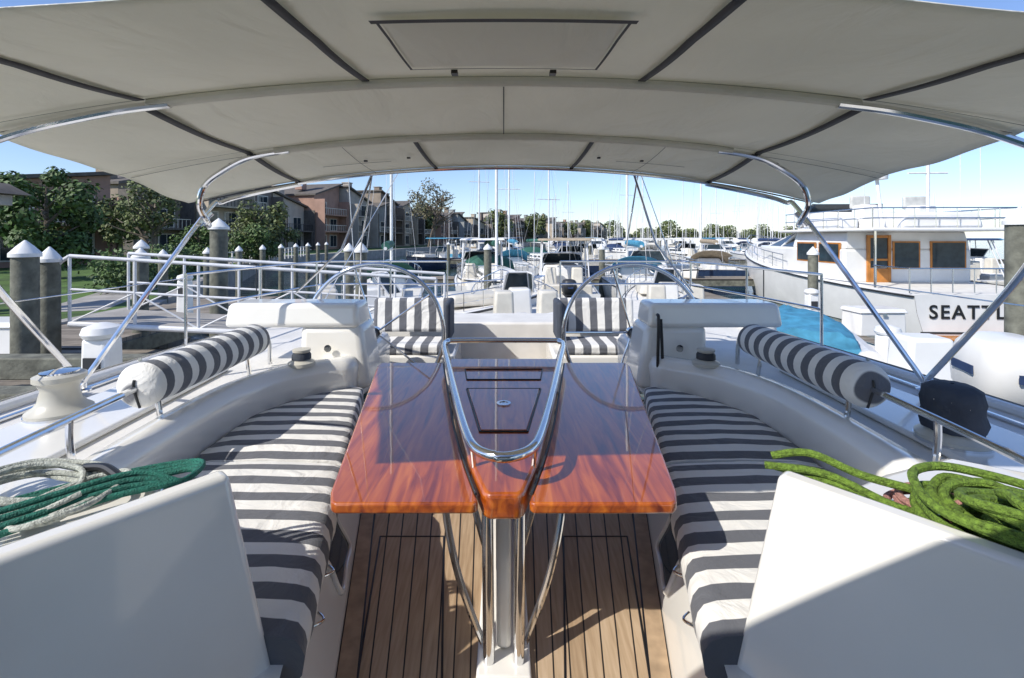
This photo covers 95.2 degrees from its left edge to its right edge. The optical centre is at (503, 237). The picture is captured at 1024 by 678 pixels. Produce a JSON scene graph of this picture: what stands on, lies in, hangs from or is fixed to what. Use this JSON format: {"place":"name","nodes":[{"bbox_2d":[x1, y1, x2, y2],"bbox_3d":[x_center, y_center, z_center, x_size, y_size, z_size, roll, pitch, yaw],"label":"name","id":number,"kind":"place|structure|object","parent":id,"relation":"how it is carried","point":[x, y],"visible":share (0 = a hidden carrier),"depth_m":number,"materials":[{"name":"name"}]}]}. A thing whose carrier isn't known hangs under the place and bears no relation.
{"place":"outdoors","nodes":[
{"label":"outdoors","id":0,"kind":"place"},
{"bbox_2d":[0,241,567,318],"bbox_3d":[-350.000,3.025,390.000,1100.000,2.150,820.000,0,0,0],"label":"land","id":1,"kind":"structure","parent":0,"point":[80,280],"depth_m":20.13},
{"bbox_2d":[0,183,31,205],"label":"waterside pavilion","id":2,"kind":"structure","parent":1,"relation":"on","point":[8,192],"depth_m":12.00,"materials":[{"name":"concrete"}]},
{"bbox_2d":[0,166,107,270],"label":"oak tree","id":3,"kind":"object","parent":1,"relation":"on","point":[80,211],"visible":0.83,"depth_m":21.32,"materials":[{"name":"green plant"}]},
{"bbox_2d":[0,172,121,267],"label":"townhouse","id":4,"kind":"structure","parent":1,"relation":"on","point":[102,179],"depth_m":33.36,"materials":[{"name":"paint"}]},
{"bbox_2d":[95,194,167,255],"bbox_3d":[-26.730,-0.570,33.131,4.307,5.050,4.002,0,0,-23],"label":"oak tree","id":5,"kind":"object","parent":1,"relation":"on","point":[116,234],"visible":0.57,"depth_m":32.30,"materials":[{"name":"green plant"}]},
{"bbox_2d":[107,180,181,257],"bbox_3d":[-20.727,-0.701,27.074,3.597,5.348,3.221,0,0,0],"label":"crape myrtle tree","id":6,"kind":"object","parent":1,"relation":"on","point":[152,221],"visible":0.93,"depth_m":26.66,"materials":[{"name":"green plant"}]},
{"bbox_2d":[96,169,194,254],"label":"townhouse","id":7,"kind":"structure","parent":1,"relation":"on","point":[186,212],"depth_m":48.75,"materials":[{"name":"paint"}]},
{"bbox_2d":[75,241,231,294],"bbox_3d":[-16.506,1.139,24.003,2.482,1.818,18.704,0,0,-21],"label":"hedge","id":8,"kind":"object","parent":1,"relation":"on","point":[115,276],"visible":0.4,"depth_m":16.80,"materials":[{"name":"green plant"}]},
{"bbox_2d":[166,224,229,254],"bbox_3d":[-17.571,0.512,27.002,2.910,2.900,2.483,0,0,0],"label":"shrub","id":9,"kind":"object","parent":1,"relation":"on","point":[201,235],"visible":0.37,"depth_m":26.67,"materials":[{"name":"green plant"}]},
{"bbox_2d":[195,189,254,253],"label":"townhouse","id":10,"kind":"structure","parent":1,"relation":"on","point":[224,212],"depth_m":54.74,"materials":[{"name":"paint"}]},
{"bbox_2d":[228,222,281,264],"bbox_3d":[-17.519,0.438,32.721,3.484,3.050,3.590,0,0,38],"label":"shrub","id":11,"kind":"object","parent":1,"relation":"on","point":[259,238],"visible":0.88,"depth_m":32.67,"materials":[{"name":"green plant"}]},
{"bbox_2d":[61,244,466,311],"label":"footpath","id":12,"kind":"structure","parent":1,"relation":"on","point":[94,301],"depth_m":14.14,"materials":[{"name":"concrete"}]},
{"bbox_2d":[228,199,302,256],"bbox_3d":[-19.755,-0.532,37.772,5.138,5.008,5.992,0,0,0],"label":"oak tree","id":13,"kind":"object","parent":1,"relation":"on","point":[277,225],"visible":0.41,"depth_m":37.73,"materials":[{"name":"green plant"}]},
{"bbox_2d":[255,186,283,243],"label":"townhouse","id":14,"kind":"structure","parent":1,"relation":"on","point":[266,199],"depth_m":63.45,"materials":[{"name":"paint"}]},
{"bbox_2d":[272,185,314,250],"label":"townhouse","id":15,"kind":"structure","parent":1,"relation":"on","point":[301,219],"depth_m":69.82,"materials":[{"name":"paint"}]},
{"bbox_2d":[284,183,348,249],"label":"townhouse","id":16,"kind":"structure","parent":1,"relation":"on","point":[331,216],"depth_m":74.12,"materials":[{"name":"paint"}]},
{"bbox_2d":[61,241,607,323],"bbox_3d":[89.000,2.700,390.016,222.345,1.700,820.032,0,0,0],"label":"seawall","id":17,"kind":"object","parent":1,"relation":"on","point":[372,254],"visible":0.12,"depth_m":47.90,"materials":[{"name":"concrete"}]},
{"bbox_2d":[61,296,278,349],"bbox_3d":[-8.450,2.080,11.470,2.620,0.360,7.060,0,0,0],"label":"wooden dock","id":18,"kind":"object","parent":17,"relation":"attached to","point":[71,338],"visible":0.14,"depth_m":9.52,"materials":[{"name":"grey wood"}]},
{"bbox_2d":[176,274,193,312],"bbox_3d":[-7.500,1.380,11.000,0.340,1.040,0.340,0,0,0],"label":"dock power pedestal","id":19,"kind":"object","parent":18,"relation":"on","point":[180,299],"visible":0.45,"depth_m":10.90,"materials":[{"name":"white plastic"}]},
{"bbox_2d":[339,182,377,248],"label":"townhouse","id":20,"kind":"structure","parent":1,"relation":"on","point":[354,198],"depth_m":80.14,"materials":[{"name":"paint"}]},
{"bbox_2d":[356,186,404,246],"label":"townhouse","id":21,"kind":"structure","parent":1,"relation":"on","point":[378,195],"depth_m":96.36,"materials":[{"name":"paint"}]},
{"bbox_2d":[369,202,395,247],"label":"townhouse","id":22,"kind":"structure","parent":1,"relation":"on","point":[383,220],"depth_m":89.11,"materials":[{"name":"paint"}]},
{"bbox_2d":[387,193,417,246],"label":"townhouse","id":23,"kind":"structure","parent":1,"relation":"on","point":[410,237],"depth_m":103.34,"materials":[{"name":"paint"}]},
{"bbox_2d":[406,177,456,246],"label":"oak tree","id":24,"kind":"object","parent":1,"relation":"on","point":[440,201],"visible":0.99,"depth_m":91.24,"materials":[{"name":"green plant"}]},
{"bbox_2d":[428,206,449,244],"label":"townhouse","id":25,"kind":"structure","parent":1,"relation":"on","point":[440,230],"depth_m":122.54,"materials":[{"name":"paint"}]},
{"bbox_2d":[449,209,470,242],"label":"townhouse","id":26,"kind":"structure","parent":1,"relation":"on","point":[464,227],"depth_m":133.26,"materials":[{"name":"paint"}]},
{"bbox_2d":[464,214,489,242],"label":"townhouse","id":27,"kind":"structure","parent":1,"relation":"on","point":[484,228],"depth_m":149.26,"materials":[{"name":"paint"}]},
{"bbox_2d":[483,208,514,237],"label":"oak tree","id":28,"kind":"object","parent":1,"relation":"on","point":[502,225],"visible":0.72,"depth_m":156.24,"materials":[{"name":"green plant"}]},
{"bbox_2d":[524,212,547,238],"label":"oak tree","id":29,"kind":"object","parent":1,"relation":"on","point":[540,225],"visible":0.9,"depth_m":180.93,"materials":[{"name":"green plant"}]},
{"bbox_2d":[0,0,1023,237],"label":"sky","id":30,"kind":"structure","parent":0,"point":[1002,163],"materials":[{"name":"blue"}]},
{"bbox_2d":[149,240,1003,398],"bbox_3d":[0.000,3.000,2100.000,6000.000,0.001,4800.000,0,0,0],"label":"water","id":31,"kind":"structure","parent":0,"point":[271,280],"depth_m":29.65,"materials":[{"name":"teal liquid"}]},
{"bbox_2d":[7,240,42,353],"bbox_3d":[-6.550,2.020,6.400,0.345,3.960,0.345,0,0,0],"label":"dock piling","id":32,"kind":"object","parent":31,"relation":"in","point":[25,255],"visible":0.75,"depth_m":6.30,"materials":[{"name":"grey wood"}]},
{"bbox_2d":[40,247,61,353],"bbox_3d":[-6.750,2.070,6.950,0.299,3.860,0.299,0,0,0],"label":"dock piling","id":33,"kind":"object","parent":31,"relation":"in","point":[50,285],"visible":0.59,"depth_m":6.88,"materials":[{"name":"grey wood"}]},
{"bbox_2d":[59,252,445,333],"bbox_3d":[-3.951,0.998,7.833,5.902,1.492,1.182,0,0,-6],"label":"aluminium gangway","id":34,"kind":"object","parent":33,"relation":"attached to","point":[165,320],"visible":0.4,"depth_m":7.38,"materials":[{"name":"metal"}]},
{"bbox_2d":[0,350,162,385],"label":"wooden dock","id":35,"kind":"object","parent":31,"relation":"on","point":[14,382],"depth_m":7.64,"materials":[{"name":"grey wood"}]},
{"bbox_2d":[0,317,9,353],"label":"dock box","id":36,"kind":"object","parent":35,"relation":"on","point":[4,335],"visible":0.26,"depth_m":7.21,"materials":[{"name":"white paint"}]},
{"bbox_2d":[0,354,149,399],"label":"timber bulkhead","id":37,"kind":"object","parent":35,"relation":"on","point":[20,366],"depth_m":5.48,"materials":[{"name":"grey wood"}]},
{"bbox_2d":[79,322,123,370],"bbox_3d":[-3.950,1.360,4.600,0.340,1.040,0.340,0,0,0],"label":"dock power pedestal","id":38,"kind":"object","parent":35,"relation":"on","point":[95,337],"visible":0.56,"depth_m":4.49,"materials":[{"name":"white plastic"}]},
{"bbox_2d":[130,248,150,336],"bbox_3d":[-7.300,2.105,9.400,0.322,3.790,0.322,0,0,0],"label":"dock piling","id":39,"kind":"object","parent":31,"relation":"in","point":[142,271],"visible":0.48,"depth_m":9.31,"materials":[{"name":"grey wood"}]},
{"bbox_2d":[158,249,167,302],"bbox_3d":[-10.200,2.180,14.000,0.299,3.640,0.299,0,0,0],"label":"dock piling","id":40,"kind":"object","parent":31,"relation":"in","point":[163,288],"visible":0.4,"depth_m":13.90,"materials":[{"name":"grey wood"}]},
{"bbox_2d":[209,218,229,336],"bbox_3d":[-5.850,1.805,9.600,0.391,4.390,0.391,0,0,0],"label":"dock piling","id":41,"kind":"object","parent":31,"relation":"in","point":[219,229],"visible":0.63,"depth_m":9.47,"materials":[{"name":"grey wood"}]},
{"bbox_2d":[343,243,353,298],"bbox_3d":[-4.300,2.080,13.000,0.299,3.840,0.299,0,0,0],"label":"dock piling","id":42,"kind":"object","parent":31,"relation":"in","point":[348,250],"visible":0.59,"depth_m":12.89,"materials":[{"name":"grey wood"}]},
{"bbox_2d":[354,242,367,300],"bbox_3d":[-3.200,2.055,10.500,0.299,3.890,0.299,0,0,0],"label":"dock piling","id":43,"kind":"object","parent":31,"relation":"in","point":[364,257],"visible":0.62,"depth_m":10.40,"materials":[{"name":"grey wood"}]},
{"bbox_2d":[341,170,424,298],"bbox_3d":[-4.638,-2.426,19.186,2.791,11.552,8.527,0,0,-10],"label":"sailing yacht","id":44,"kind":"object","parent":31,"relation":"on","point":[413,292],"visible":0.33,"depth_m":17.88,"materials":[{"name":"white paint"}]},
{"bbox_2d":[318,174,544,312],"bbox_3d":[-2.489,0.875,12.499,8.025,4.950,2.792,0,0,-22],"label":"sailing yacht","id":45,"kind":"object","parent":31,"relation":"on","point":[478,301],"visible":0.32,"depth_m":12.39,"materials":[{"name":"white paint"}]},
{"bbox_2d":[406,221,461,270],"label":"motor boat","id":46,"kind":"object","parent":31,"relation":"on","point":[441,251],"visible":0.77,"depth_m":43.05,"materials":[{"name":"blue paint"}]},
{"bbox_2d":[454,238,504,290],"bbox_3d":[-1.179,0.875,24.493,2.791,4.950,8.025,0,0,-4],"label":"motor boat","id":47,"kind":"object","parent":31,"relation":"on","point":[472,271],"visible":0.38,"depth_m":22.16,"materials":[{"name":"white paint"}]},
{"bbox_2d":[483,244,491,288],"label":"dock piling","id":48,"kind":"object","parent":31,"relation":"in","point":[487,248],"visible":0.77,"depth_m":17.88,"materials":[{"name":"grey wood"}]},
{"bbox_2d":[457,170,527,289],"bbox_3d":[-0.413,-2.976,21.749,3.254,12.652,8.783,0,0,-9],"label":"sailing yacht","id":49,"kind":"object","parent":31,"relation":"on","point":[478,261],"visible":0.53,"depth_m":21.19,"materials":[{"name":"white paint"}]},
{"bbox_2d":[0,299,1023,677],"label":"sailing yacht cockpit","id":50,"kind":"object","parent":31,"relation":"on","point":[160,585],"visible":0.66,"depth_m":1.77,"materials":[{"name":"white plastic"}]},
{"bbox_2d":[21,366,94,423],"bbox_3d":[-2.430,0.845,2.560,0.298,0.246,0.298,0,0,0],"label":"sheet winch","id":51,"kind":"object","parent":50,"relation":"on","point":[60,396],"visible":0.92,"depth_m":2.49,"materials":[{"name":"white metal"}]},
{"bbox_2d":[0,458,130,532],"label":"white rope coil","id":52,"kind":"object","parent":50,"relation":"on","point":[33,468],"visible":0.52,"depth_m":1.46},
{"bbox_2d":[82,463,120,475],"bbox_3d":[-1.277,0.763,1.497,0.176,0.074,0.043,0,0,21],"label":"deck cleat","id":53,"kind":"object","parent":50,"relation":"attached to","point":[107,469],"visible":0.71,"depth_m":1.49,"materials":[{"name":"silver metal"}]},
{"bbox_2d":[0,458,205,537],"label":"teal rope coil","id":54,"kind":"object","parent":50,"relation":"on","point":[146,478],"visible":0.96,"depth_m":1.36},
{"bbox_2d":[0,339,271,458],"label":"backrest rail","id":55,"kind":"object","parent":50,"relation":"attached to","point":[67,422],"visible":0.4,"depth_m":1.95,"materials":[{"name":"silver metal"}]},
{"bbox_2d":[116,324,269,408],"bbox_3d":[-1.810,0.740,2.854,0.241,0.229,1.151,0,0,0],"label":"striped backrest roll","id":56,"kind":"object","parent":55,"relation":"attached to","point":[156,379],"visible":0.99,"depth_m":2.55,"materials":[{"name":"fabric"}]},
{"bbox_2d":[158,386,362,677],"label":"striped seat cushion","id":57,"kind":"object","parent":50,"relation":"on","point":[279,466],"visible":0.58,"depth_m":2.03,"materials":[{"name":"fabric"}]},
{"bbox_2d":[287,347,314,368],"bbox_3d":[-1.470,0.868,3.400,0.187,0.125,0.187,0,0,0],"label":"coaming winch","id":58,"kind":"object","parent":50,"relation":"on","point":[301,357],"visible":0.98,"depth_m":3.35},
{"bbox_2d":[313,262,445,403],"bbox_3d":[-1.140,0.850,4.075,1.258,1.258,0.210,0,0,0],"label":"steering wheel","id":59,"kind":"object","parent":50,"relation":"attached to","point":[378,330],"visible":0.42,"depth_m":4.12,"materials":[{"name":"silver metal"}]},
{"bbox_2d":[374,298,453,354],"bbox_3d":[-1.018,0.945,5.073,0.905,0.511,0.645,0,0,0],"label":"striped helm seat cushion","id":60,"kind":"object","parent":50,"relation":"on","point":[423,316],"visible":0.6,"depth_m":5.25,"materials":[{"name":"fabric"}]},
{"bbox_2d":[330,338,676,677],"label":"folding cockpit table","id":61,"kind":"object","parent":50,"relation":"on","point":[502,452],"visible":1,"depth_m":1.84,"materials":[{"name":"brown wood"}]},
{"bbox_2d":[184,260,822,346],"bbox_3d":[0.000,0.653,5.102,5.466,0.693,2.229,0,0,0],"label":"stern pushpit rail","id":62,"kind":"object","parent":50,"relation":"on","point":[260,295],"visible":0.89,"depth_m":5.36,"materials":[{"name":"silver metal"}]},
{"bbox_2d":[0,278,1023,306],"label":"lifeline","id":63,"kind":"object","parent":62,"relation":"attached to","point":[822,278],"visible":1,"depth_m":3.05,"materials":[{"name":"silver metal"}]},
{"bbox_2d":[0,76,1023,392],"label":"bimini frame","id":64,"kind":"object","parent":50,"relation":"attached to","point":[168,102],"visible":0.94,"depth_m":2.38,"materials":[{"name":"silver metal"}]},
{"bbox_2d":[295,176,693,298],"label":"stern arch struts","id":65,"kind":"object","parent":64,"relation":"attached to","point":[637,187],"visible":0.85,"depth_m":3.88,"materials":[{"name":"silver metal"}]},
{"bbox_2d":[0,0,1023,202],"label":"bimini canopy","id":66,"kind":"object","parent":64,"relation":"attached to","point":[962,62],"visible":0.91,"depth_m":1.59,"materials":[{"name":"beige fabric"}]},
{"bbox_2d":[553,298,633,354],"bbox_3d":[1.018,0.945,5.073,0.905,0.511,0.645,0,0,0],"label":"striped helm seat cushion","id":67,"kind":"object","parent":50,"relation":"on","point":[597,314],"visible":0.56,"depth_m":5.25,"materials":[{"name":"fabric"}]},
{"bbox_2d":[562,262,694,402],"bbox_3d":[1.140,0.850,4.075,1.258,1.258,0.210,0,0,0],"label":"steering wheel","id":68,"kind":"object","parent":50,"relation":"attached to","point":[628,332],"visible":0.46,"depth_m":4.12,"materials":[{"name":"silver metal"}]},
{"bbox_2d":[656,313,663,366],"bbox_3d":[1.191,0.849,3.579,0.065,0.526,0.085,0,0,0],"label":"coiled strap","id":69,"kind":"object","parent":50,"relation":"attached to","point":[660,345],"visible":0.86,"depth_m":3.55,"materials":[{"name":"black rubber"}]},
{"bbox_2d":[692,347,719,368],"bbox_3d":[1.470,0.868,3.400,0.187,0.125,0.187,0,0,0],"label":"coaming winch","id":70,"kind":"object","parent":50,"relation":"on","point":[705,357],"visible":0.99,"depth_m":3.35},
{"bbox_2d":[644,386,828,677],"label":"striped seat cushion","id":71,"kind":"object","parent":50,"relation":"on","point":[716,455],"visible":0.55,"depth_m":2.01,"materials":[{"name":"fabric"}]},
{"bbox_2d":[735,337,1023,464],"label":"backrest rail","id":72,"kind":"object","parent":50,"relation":"attached to","point":[939,422],"visible":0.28,"depth_m":1.94,"materials":[{"name":"silver metal"}]},
{"bbox_2d":[737,324,890,408],"bbox_3d":[1.810,0.740,2.854,0.241,0.229,1.151,0,0,0],"label":"striped backrest roll","id":73,"kind":"object","parent":72,"relation":"attached to","point":[850,379],"visible":0.98,"depth_m":2.55,"materials":[{"name":"fabric"}]},
{"bbox_2d":[764,448,1023,551],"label":"lime rope coil","id":74,"kind":"object","parent":50,"relation":"on","point":[991,508],"visible":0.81,"depth_m":1.22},
{"bbox_2d":[883,482,963,523],"bbox_3d":[1.170,0.736,1.297,0.172,0.119,0.192,0,0,0],"label":"pink rope coil","id":75,"kind":"object","parent":50,"relation":"on","point":[897,496],"visible":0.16,"depth_m":1.32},
{"bbox_2d":[912,379,994,453],"bbox_3d":[2.130,0.830,2.220,0.287,0.274,0.287,0,0,0],"label":"sheet winch","id":76,"kind":"object","parent":50,"relation":"on","point":[965,405],"visible":0.88,"depth_m":2.14,"materials":[{"name":"black fabric"}]},
{"bbox_2d":[471,172,557,312],"bbox_3d":[0.308,0.875,12.932,2.691,4.950,7.526,0,0,-6],"label":"motor boat","id":77,"kind":"object","parent":31,"relation":"on","point":[513,295],"visible":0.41,"depth_m":11.77,"materials":[{"name":"white paint"}]},
{"bbox_2d":[498,170,539,275],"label":"sailing yacht","id":78,"kind":"object","parent":31,"relation":"on","point":[517,256],"visible":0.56,"depth_m":33.46,"materials":[{"name":"white paint"}]},
{"bbox_2d":[520,166,577,273],"bbox_3d":[3.519,-1.931,39.672,3.515,10.562,11.874,0,0,-20],"label":"sailing yacht","id":79,"kind":"object","parent":31,"relation":"on","point":[533,251],"visible":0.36,"depth_m":39.45,"materials":[{"name":"white paint"}]},
{"bbox_2d":[532,238,601,297],"bbox_3d":[2.610,0.875,21.497,2.791,4.950,8.025,0,0,3],"label":"motor boat","id":80,"kind":"object","parent":31,"relation":"on","point":[549,266],"visible":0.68,"depth_m":19.82,"materials":[{"name":"white paint"}]},
{"bbox_2d":[551,238,598,275],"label":"motor boat","id":81,"kind":"object","parent":31,"relation":"on","point":[593,267],"visible":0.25,"depth_m":36.41,"materials":[{"name":"blue paint"}]},
{"bbox_2d":[425,276,754,285],"bbox_3d":[11.000,2.330,24.870,30.120,0.360,1.860,0,0,0],"label":"wooden dock","id":82,"kind":"object","parent":31,"relation":"on","point":[721,280],"visible":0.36,"depth_m":24.00,"materials":[{"name":"grey wood"}]},
{"bbox_2d":[597,175,648,258],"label":"sailing yacht","id":83,"kind":"object","parent":31,"relation":"on","point":[614,248],"visible":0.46,"depth_m":59.51,"materials":[{"name":"white paint"}]},
{"bbox_2d":[601,175,682,297],"bbox_3d":[6.292,-2.926,23.484,2.992,12.552,9.027,0,0,5],"label":"sailing yacht","id":84,"kind":"object","parent":31,"relation":"on","point":[624,273],"visible":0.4,"depth_m":21.82,"materials":[{"name":"white paint"}]},
{"bbox_2d":[623,208,675,275],"bbox_3d":[7.416,0.875,24.208,3.126,4.950,7.446,0,0,15],"label":"motor boat","id":85,"kind":"object","parent":31,"relation":"on","point":[657,255],"visible":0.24,"depth_m":24.14,"materials":[{"name":"beige paint"}]},
{"bbox_2d":[622,181,704,312],"bbox_3d":[4.848,0.875,14.260,2.490,4.950,7.026,0,0,9],"label":"sailing yacht","id":86,"kind":"object","parent":31,"relation":"on","point":[636,294],"visible":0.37,"depth_m":13.54,"materials":[{"name":"white paint"}]},
{"bbox_2d":[632,226,699,277],"bbox_3d":[9.695,0.875,28.350,2.921,4.950,8.292,0,0,-5],"label":"motor boat","id":87,"kind":"object","parent":31,"relation":"on","point":[685,269],"visible":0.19,"depth_m":25.70,"materials":[{"name":"white paint"}]},
{"bbox_2d":[663,237,699,258],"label":"motor boat","id":88,"kind":"object","parent":31,"relation":"on","point":[689,247],"visible":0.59,"depth_m":52.40,"materials":[{"name":"white paint"}]},
{"bbox_2d":[677,182,748,287],"bbox_3d":[14.100,-3.027,33.059,3.387,12.753,10.100,0,0,10],"label":"sailing yacht","id":89,"kind":"object","parent":31,"relation":"on","point":[713,256],"visible":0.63,"depth_m":30.97,"materials":[{"name":"white paint"}]},
{"bbox_2d":[549,193,934,246],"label":"distant sailing fleet","id":90,"kind":"object","parent":31,"relation":"on","point":[697,242],"visible":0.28,"depth_m":183.16,"materials":[{"name":"white plastic"}]},
{"bbox_2d":[729,193,792,264],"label":"sailing yacht","id":91,"kind":"object","parent":31,"relation":"on","point":[738,254],"visible":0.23,"depth_m":51.63,"materials":[{"name":"white paint"}]},
{"bbox_2d":[807,247,818,289],"bbox_3d":[8.600,2.130,13.000,0.299,3.740,0.299,0,0,0],"label":"dock piling","id":92,"kind":"object","parent":31,"relation":"in","point":[812,253],"visible":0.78,"depth_m":12.90,"materials":[{"name":"grey wood"}]},
{"bbox_2d":[859,336,874,343],"bbox_3d":[7.100,2.530,6.820,3.120,0.360,10.760,0,0,0],"label":"wooden dock","id":93,"kind":"object","parent":31,"relation":"on","point":[868,339],"depth_m":10.74,"materials":[{"name":"grey wood"}]},
{"bbox_2d":[804,288,818,311],"bbox_3d":[7.900,1.830,12.000,0.340,1.040,0.340,0,0,0],"label":"dock power pedestal","id":94,"kind":"object","parent":93,"relation":"on","point":[811,297],"visible":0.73,"depth_m":11.89,"materials":[{"name":"white plastic"}]},
{"bbox_2d":[777,304,884,361],"bbox_3d":[5.248,1.831,8.406,1.819,1.028,3.345,0,0,25],"label":"covered dinghy","id":95,"kind":"object","parent":93,"relation":"on","point":[801,323],"visible":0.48,"depth_m":7.07,"materials":[{"name":"fabric"}]},
{"bbox_2d":[840,306,907,335],"bbox_3d":[9.000,2.028,11.390,1.146,0.644,0.726,0,0,0],"label":"dock box","id":96,"kind":"object","parent":93,"relation":"on","point":[860,320],"visible":0.84,"depth_m":11.08,"materials":[{"name":"white paint"}]},
{"bbox_2d":[874,324,902,362],"bbox_3d":[5.750,1.830,7.000,0.340,1.040,0.340,0,0,0],"label":"dock power pedestal","id":97,"kind":"object","parent":93,"relation":"on","point":[882,339],"visible":0.38,"depth_m":6.93,"materials":[{"name":"white plastic"}]},
{"bbox_2d":[744,147,1017,341],"bbox_3d":[14.818,-0.920,20.882,5.603,8.737,15.699,0,0,3],"label":"flybridge motor yacht","id":98,"kind":"object","parent":31,"relation":"on","point":[920,243],"visible":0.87,"depth_m":16.91,"materials":[{"name":"white paint"}]},
{"bbox_2d":[866,235,890,281],"bbox_3d":[13.610,0.816,16.968,0.829,1.792,0.090,0,0,3],"label":"wooden door","id":99,"kind":"structure","parent":98,"relation":"in","point":[883,274],"depth_m":16.93,"materials":[{"name":"orange wood"}]},
{"bbox_2d":[797,243,964,267],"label":"saloon windows","id":100,"kind":"structure","parent":98,"relation":"in","point":[944,255],"depth_m":16.90,"materials":[{"name":"black glass"}]},
{"bbox_2d":[865,333,953,380],"bbox_3d":[5.348,2.188,6.829,1.987,1.925,5.026,0,0,8],"label":"box","id":101,"kind":"object","parent":31,"relation":"on","point":[926,352],"visible":0.11,"depth_m":5.65,"materials":[{"name":"white paint"}]},
{"bbox_2d":[950,331,1023,404],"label":"outboard motor","id":102,"kind":"object","parent":101,"relation":"attached to","point":[990,362],"visible":0.38,"depth_m":3.87,"materials":[{"name":"white paint"}]},
{"bbox_2d":[943,206,1003,284],"bbox_3d":[20.520,0.875,24.482,3.897,4.951,11.026,0,0,-5],"label":"motor boat","id":103,"kind":"object","parent":31,"relation":"on","point":[1000,282],"visible":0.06,"depth_m":20.93,"materials":[{"name":"white paint"}]},
{"bbox_2d":[950,208,1003,279],"bbox_3d":[23.977,0.875,27.980,3.897,4.951,12.025,0,0,-5],"label":"motor boat","id":104,"kind":"object","parent":31,"relation":"on","point":[980,276],"visible":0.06,"depth_m":23.61,"materials":[{"name":"white paint"}]},
{"bbox_2d":[969,211,1003,273],"bbox_3d":[29.477,0.875,30.980,3.897,4.951,12.025,0,0,-5],"label":"motor boat","id":105,"kind":"object","parent":31,"relation":"on","point":[977,254],"visible":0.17,"depth_m":28.63,"materials":[{"name":"white paint"}]},
{"bbox_2d":[1001,207,1023,335],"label":"dock piling","id":106,"kind":"object","parent":31,"relation":"in","point":[1012,222],"visible":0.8,"depth_m":5.95,"materials":[{"name":"grey wood"}]},
{"bbox_2d":[581,219,796,238],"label":"distant trees","id":107,"kind":"object","parent":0,"point":[706,233],"visible":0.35,"depth_m":427.35,"materials":[{"name":"green plant"}]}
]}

